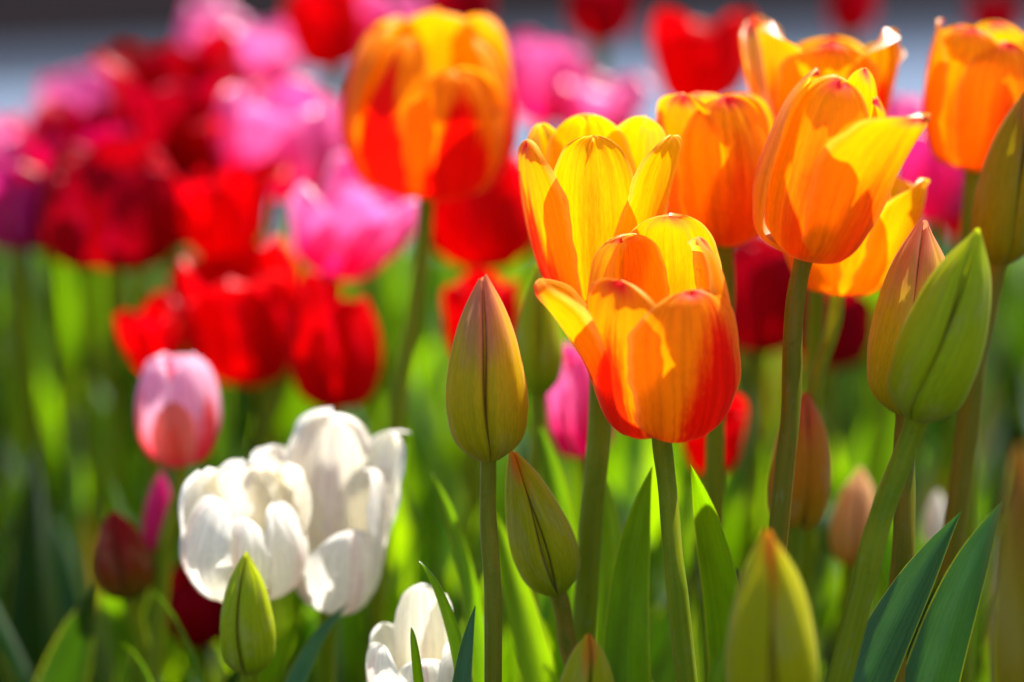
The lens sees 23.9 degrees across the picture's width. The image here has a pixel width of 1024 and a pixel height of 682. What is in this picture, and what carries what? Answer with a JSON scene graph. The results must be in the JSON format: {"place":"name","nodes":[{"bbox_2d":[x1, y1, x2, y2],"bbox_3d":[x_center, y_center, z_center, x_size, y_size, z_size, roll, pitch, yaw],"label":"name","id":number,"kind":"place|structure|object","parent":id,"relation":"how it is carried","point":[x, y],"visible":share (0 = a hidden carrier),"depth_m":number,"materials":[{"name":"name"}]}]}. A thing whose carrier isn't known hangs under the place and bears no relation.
{"place":"outdoors","nodes":[
{"label":"outdoors","id":0,"kind":"place"},
{"bbox_2d":[0,55,928,245],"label":"pavement","id":1,"kind":"structure","parent":0,"point":[910,78],"depth_m":5.39,"materials":[{"name":"grey concrete"}]},
{"bbox_2d":[0,0,1023,54],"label":"road lane","id":2,"kind":"structure","parent":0,"point":[48,26],"depth_m":9.07,"materials":[{"name":"grey asphalt"}]},
{"bbox_2d":[0,19,1023,85],"bbox_3d":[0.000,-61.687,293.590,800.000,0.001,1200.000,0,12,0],"label":"road","id":3,"kind":"structure","parent":0,"point":[25,69],"depth_m":7.84,"materials":[{"name":"grey asphalt"}]},
{"bbox_2d":[0,49,929,93],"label":"kerb","id":4,"kind":"structure","parent":3,"relation":"on","point":[324,77],"depth_m":5.87,"materials":[{"name":"grey concrete"}]},
{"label":"soil","id":5,"kind":"structure","parent":0,"visible":0},
{"bbox_2d":[0,106,29,466],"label":"tulip","id":6,"kind":"object","parent":5,"relation":"on","point":[9,138],"visible":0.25,"depth_m":1.46,"materials":[{"name":"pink plant"}]},
{"bbox_2d":[0,148,50,569],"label":"tulip","id":7,"kind":"object","parent":5,"relation":"on","point":[20,230],"visible":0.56,"depth_m":1.20,"materials":[{"name":"purple plant"}]},
{"bbox_2d":[7,142,95,572],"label":"tulip","id":8,"kind":"object","parent":5,"relation":"on","point":[48,258],"visible":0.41,"depth_m":1.22,"materials":[{"name":"green plant"}]},
{"bbox_2d":[0,97,136,618],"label":"tulip","id":9,"kind":"object","parent":5,"relation":"on","point":[55,125],"visible":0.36,"depth_m":1.25,"materials":[{"name":"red plant"}]},
{"bbox_2d":[37,66,144,481],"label":"tulip","id":10,"kind":"object","parent":5,"relation":"on","point":[84,88],"visible":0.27,"depth_m":1.41,"materials":[{"name":"pink plant"}]},
{"bbox_2d":[40,133,181,615],"bbox_3d":[-0.202,0.111,1.233,0.112,0.436,0.132,0,12,0],"label":"tulip","id":11,"kind":"object","parent":5,"relation":"on","point":[101,209],"visible":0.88,"depth_m":1.15,"materials":[{"name":"red plant"}]},
{"bbox_2d":[32,291,194,676],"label":"tulip","id":12,"kind":"object","parent":5,"relation":"on","point":[150,331],"visible":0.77,"depth_m":1.09,"materials":[{"name":"red plant"}]},
{"bbox_2d":[94,510,154,681],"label":"tulip bud","id":13,"kind":"object","parent":5,"relation":"on","point":[124,567],"visible":1,"depth_m":0.99,"materials":[{"name":"red plant"}]},
{"bbox_2d":[0,80,268,493],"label":"tulip","id":14,"kind":"object","parent":5,"relation":"on","point":[197,147],"visible":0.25,"depth_m":1.23,"materials":[{"name":"red plant"}]},
{"bbox_2d":[133,269,148,313],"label":"tulip","id":15,"kind":"object","parent":5,"relation":"on","point":[140,285],"visible":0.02,"depth_m":1.30,"materials":[{"name":"green plant"}]},
{"bbox_2d":[8,0,303,466],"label":"tulip","id":16,"kind":"object","parent":5,"relation":"on","point":[268,53],"visible":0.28,"depth_m":1.41,"materials":[{"name":"pink plant"}]},
{"bbox_2d":[142,472,170,599],"bbox_3d":[-0.144,0.207,1.069,0.090,0.316,0.030,-7,14,-30],"label":"tulip bud","id":17,"kind":"object","parent":5,"relation":"on","point":[157,502],"visible":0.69,"depth_m":1.02,"materials":[{"name":"pink plant"}]},
{"bbox_2d":[51,159,287,681],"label":"tulip","id":18,"kind":"object","parent":5,"relation":"on","point":[223,212],"visible":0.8,"depth_m":1.15,"materials":[{"name":"red plant"}]},
{"bbox_2d":[126,145,221,501],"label":"tulip","id":19,"kind":"object","parent":5,"relation":"on","point":[171,259],"visible":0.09,"depth_m":1.23,"materials":[{"name":"red plant"}]},
{"bbox_2d":[135,353,220,681],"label":"tulip","id":20,"kind":"object","parent":5,"relation":"on","point":[177,412],"visible":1,"depth_m":0.98,"materials":[{"name":"pink plant"}]},
{"bbox_2d":[167,562,221,681],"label":"tulip","id":21,"kind":"object","parent":5,"relation":"on","point":[195,611],"visible":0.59,"depth_m":1.08,"materials":[{"name":"red plant"}]},
{"bbox_2d":[91,28,310,464],"bbox_3d":[-0.175,0.070,1.321,0.106,0.480,0.125,-5,13,-21],"label":"tulip","id":22,"kind":"object","parent":5,"relation":"on","point":[153,93],"visible":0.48,"depth_m":1.24,"materials":[{"name":"red plant"}]},
{"bbox_2d":[101,76,341,534],"bbox_3d":[-0.147,0.098,1.241,0.127,0.459,0.086,-2,12,-8],"label":"tulip","id":23,"kind":"object","parent":5,"relation":"on","point":[290,120],"visible":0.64,"depth_m":1.19,"materials":[{"name":"pink plant"}]},
{"bbox_2d":[51,151,416,680],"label":"tulip","id":24,"kind":"object","parent":5,"relation":"on","point":[349,225],"visible":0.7,"depth_m":1.11,"materials":[{"name":"pink plant"}]},
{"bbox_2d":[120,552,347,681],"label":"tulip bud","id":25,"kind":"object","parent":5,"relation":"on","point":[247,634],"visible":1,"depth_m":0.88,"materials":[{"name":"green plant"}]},
{"bbox_2d":[168,236,301,679],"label":"tulip","id":26,"kind":"object","parent":5,"relation":"on","point":[240,310],"visible":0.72,"depth_m":1.12,"materials":[{"name":"red plant"}]},
{"bbox_2d":[179,459,311,602],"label":"tulip","id":27,"kind":"object","parent":5,"relation":"on","point":[231,512],"visible":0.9,"depth_m":0.91,"materials":[{"name":"white plant"}]},
{"bbox_2d":[251,407,410,681],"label":"tulip","id":28,"kind":"object","parent":5,"relation":"on","point":[352,469],"visible":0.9,"depth_m":0.95,"materials":[{"name":"white plant"}]},
{"bbox_2d":[317,94,344,408],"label":"tulip","id":29,"kind":"object","parent":5,"relation":"on","point":[335,103],"visible":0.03,"depth_m":1.27,"materials":[{"name":"pink plant"}]},
{"bbox_2d":[288,270,382,413],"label":"tulip","id":30,"kind":"object","parent":5,"relation":"on","point":[335,355],"visible":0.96,"depth_m":1.07,"materials":[{"name":"red plant"}]},
{"bbox_2d":[283,0,447,470],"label":"tulip","id":31,"kind":"object","parent":5,"relation":"on","point":[326,35],"visible":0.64,"depth_m":1.31,"materials":[{"name":"red plant"}]},
{"bbox_2d":[308,0,435,494],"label":"tulip","id":32,"kind":"object","parent":5,"relation":"on","point":[373,12],"visible":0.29,"depth_m":1.37,"materials":[{"name":"pink plant"}]},
{"bbox_2d":[313,9,516,681],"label":"tulip","id":33,"kind":"object","parent":5,"relation":"on","point":[428,116],"visible":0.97,"depth_m":1.00,"materials":[{"name":"orange plant"}]},
{"bbox_2d":[366,472,483,681],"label":"tulip","id":34,"kind":"object","parent":5,"relation":"on","point":[411,644],"visible":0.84,"depth_m":0.90,"materials":[{"name":"white plant"}]},
{"bbox_2d":[419,274,528,681],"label":"tulip bud","id":35,"kind":"object","parent":5,"relation":"on","point":[486,397],"visible":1,"depth_m":0.83,"materials":[{"name":"green plant"}]},
{"bbox_2d":[400,0,560,575],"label":"tulip","id":36,"kind":"object","parent":5,"relation":"on","point":[422,453],"visible":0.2,"depth_m":1.33,"materials":[{"name":"green plant"}]},
{"bbox_2d":[442,269,519,631],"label":"tulip","id":37,"kind":"object","parent":5,"relation":"on","point":[455,298],"visible":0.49,"depth_m":1.10,"materials":[{"name":"red plant"}]},
{"bbox_2d":[431,152,531,539],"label":"tulip","id":38,"kind":"object","parent":5,"relation":"on","point":[486,229],"visible":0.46,"depth_m":1.12,"materials":[{"name":"red plant"}]},
{"bbox_2d":[0,200,1023,681],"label":"foliage","id":39,"kind":"object","parent":5,"relation":"on","point":[32,634],"visible":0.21,"depth_m":1.28,"materials":[{"name":"green plant"}]},
{"bbox_2d":[515,263,562,681],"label":"tulip bud","id":40,"kind":"object","parent":5,"relation":"on","point":[538,333],"visible":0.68,"depth_m":0.95,"materials":[{"name":"green plant"}]},
{"bbox_2d":[507,32,614,435],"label":"tulip","id":41,"kind":"object","parent":5,"relation":"on","point":[541,70],"visible":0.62,"depth_m":1.27,"materials":[{"name":"pink plant"}]},
{"bbox_2d":[496,451,649,681],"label":"tulip bud","id":42,"kind":"object","parent":5,"relation":"on","point":[538,549],"visible":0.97,"depth_m":0.87,"materials":[{"name":"green plant"}]},
{"bbox_2d":[546,343,612,630],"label":"tulip","id":43,"kind":"object","parent":5,"relation":"on","point":[567,398],"visible":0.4,"depth_m":1.01,"materials":[{"name":"pink plant"}]},
{"bbox_2d":[508,66,650,499],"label":"tulip","id":44,"kind":"object","parent":5,"relation":"on","point":[618,101],"visible":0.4,"depth_m":1.28,"materials":[{"name":"pink plant"}]},
{"bbox_2d":[560,633,613,681],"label":"tulip bud","id":45,"kind":"object","parent":5,"relation":"on","point":[587,661],"visible":1,"depth_m":0.81,"materials":[{"name":"green plant"}]},
{"bbox_2d":[550,0,637,462],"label":"tulip","id":46,"kind":"object","parent":5,"relation":"on","point":[599,25],"visible":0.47,"depth_m":1.37,"materials":[{"name":"red plant"}]},
{"bbox_2d":[518,113,681,681],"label":"tulip","id":47,"kind":"object","parent":5,"relation":"on","point":[591,185],"visible":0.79,"depth_m":0.87,"materials":[{"name":"yellow plant"}]},
{"bbox_2d":[533,213,740,681],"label":"tulip","id":48,"kind":"object","parent":5,"relation":"on","point":[649,328],"visible":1,"depth_m":0.84,"materials":[{"name":"orange plant"}]},
{"bbox_2d":[625,6,770,534],"bbox_3d":[0.098,0.067,1.301,0.060,0.495,0.093,-2,12,-10],"label":"tulip","id":49,"kind":"object","parent":5,"relation":"on","point":[689,57],"visible":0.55,"depth_m":1.22,"materials":[{"name":"red plant"}]},
{"bbox_2d":[655,92,773,681],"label":"tulip","id":50,"kind":"object","parent":5,"relation":"on","point":[724,138],"visible":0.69,"depth_m":0.90,"materials":[{"name":"orange plant"}]},
{"bbox_2d":[683,394,823,675],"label":"tulip","id":51,"kind":"object","parent":5,"relation":"on","point":[736,416],"visible":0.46,"depth_m":1.04,"materials":[{"name":"red plant"}]},
{"bbox_2d":[707,528,818,681],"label":"tulip bud","id":52,"kind":"object","parent":5,"relation":"on","point":[771,635],"visible":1,"depth_m":0.75,"materials":[{"name":"green plant"}]},
{"bbox_2d":[733,235,807,569],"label":"tulip","id":53,"kind":"object","parent":5,"relation":"on","point":[762,272],"visible":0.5,"depth_m":1.15,"materials":[{"name":"red plant"}]},
{"bbox_2d":[767,391,831,577],"bbox_3d":[0.107,0.200,0.967,0.037,0.373,0.086,9,15,37],"label":"tulip bud","id":54,"kind":"object","parent":5,"relation":"on","point":[812,483],"visible":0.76,"depth_m":0.92,"materials":[{"name":"brown plant"}]},
{"bbox_2d":[740,14,904,619],"bbox_3d":[0.122,0.122,1.004,0.075,0.510,0.059,11,16,42],"label":"tulip","id":55,"kind":"object","parent":5,"relation":"on","point":[778,67],"visible":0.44,"depth_m":0.94,"materials":[{"name":"orange plant"}]},
{"bbox_2d":[773,0,876,443],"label":"tulip","id":56,"kind":"object","parent":5,"relation":"on","point":[853,20],"visible":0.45,"depth_m":1.52,"materials":[{"name":"red plant"}]},
{"bbox_2d":[802,294,874,546],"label":"tulip","id":57,"kind":"object","parent":5,"relation":"on","point":[850,348],"visible":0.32,"depth_m":1.19,"materials":[{"name":"red plant"}]},
{"bbox_2d":[752,67,930,554],"bbox_3d":[0.107,0.158,0.852,0.061,0.503,0.088,3,12,13],"label":"tulip","id":58,"kind":"object","parent":5,"relation":"on","point":[835,153],"visible":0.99,"depth_m":0.82,"materials":[{"name":"orange plant"}]},
{"bbox_2d":[830,467,874,644],"bbox_3d":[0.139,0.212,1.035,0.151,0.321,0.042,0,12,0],"label":"tulip bud","id":59,"kind":"object","parent":5,"relation":"on","point":[852,508],"visible":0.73,"depth_m":1.01,"materials":[{"name":"orange plant"}]},
{"bbox_2d":[784,175,929,571],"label":"tulip","id":60,"kind":"object","parent":5,"relation":"on","point":[862,270],"visible":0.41,"depth_m":0.90,"materials":[{"name":"orange plant"}]},
{"bbox_2d":[821,130,963,580],"bbox_3d":[0.184,0.105,1.227,0.060,0.450,0.122,-2,12,-7],"label":"tulip","id":61,"kind":"object","parent":5,"relation":"on","point":[944,195],"visible":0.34,"depth_m":1.13,"materials":[{"name":"pink plant"}]},
{"bbox_2d":[864,93,924,611],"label":"tulip","id":62,"kind":"object","parent":5,"relation":"on","point":[879,452],"visible":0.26,"depth_m":1.25,"materials":[{"name":"green plant"}]},
{"bbox_2d":[826,228,990,681],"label":"tulip bud","id":63,"kind":"object","parent":5,"relation":"on","point":[937,356],"visible":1,"depth_m":0.82,"materials":[{"name":"green plant"}]},
{"bbox_2d":[829,210,993,654],"bbox_3d":[0.216,0.110,1.246,0.120,0.434,0.108,0,12,0],"label":"tulip","id":64,"kind":"object","parent":5,"relation":"on","point":[950,228],"visible":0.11,"depth_m":1.24,"materials":[{"name":"green plant"}]},
{"bbox_2d":[923,490,945,589],"bbox_3d":[0.189,0.208,1.095,0.026,0.303,0.059,9,15,37],"label":"tulip bud","id":65,"kind":"object","parent":5,"relation":"on","point":[933,522],"visible":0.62,"depth_m":1.04,"materials":[{"name":"white plant"}]},
{"bbox_2d":[867,218,1003,681],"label":"tulip bud","id":66,"kind":"object","parent":5,"relation":"on","point":[937,650],"visible":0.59,"depth_m":0.86,"materials":[{"name":"green plant"}]},
{"bbox_2d":[923,19,1023,681],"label":"tulip","id":67,"kind":"object","parent":5,"relation":"on","point":[974,86],"visible":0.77,"depth_m":0.93,"materials":[{"name":"orange plant"}]},
{"bbox_2d":[936,92,1023,583],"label":"tulip bud","id":68,"kind":"object","parent":5,"relation":"on","point":[997,218],"visible":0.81,"depth_m":0.90,"materials":[{"name":"green plant"}]},
{"bbox_2d":[967,0,1022,29],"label":"tulip","id":69,"kind":"object","parent":5,"relation":"on","point":[1010,12],"visible":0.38,"depth_m":1.61,"materials":[{"name":"red plant"}]},
{"bbox_2d":[986,445,1023,681],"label":"tulip bud","id":70,"kind":"object","parent":5,"relation":"on","point":[1005,641],"visible":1,"depth_m":0.64,"materials":[{"name":"green plant"}]}
]}

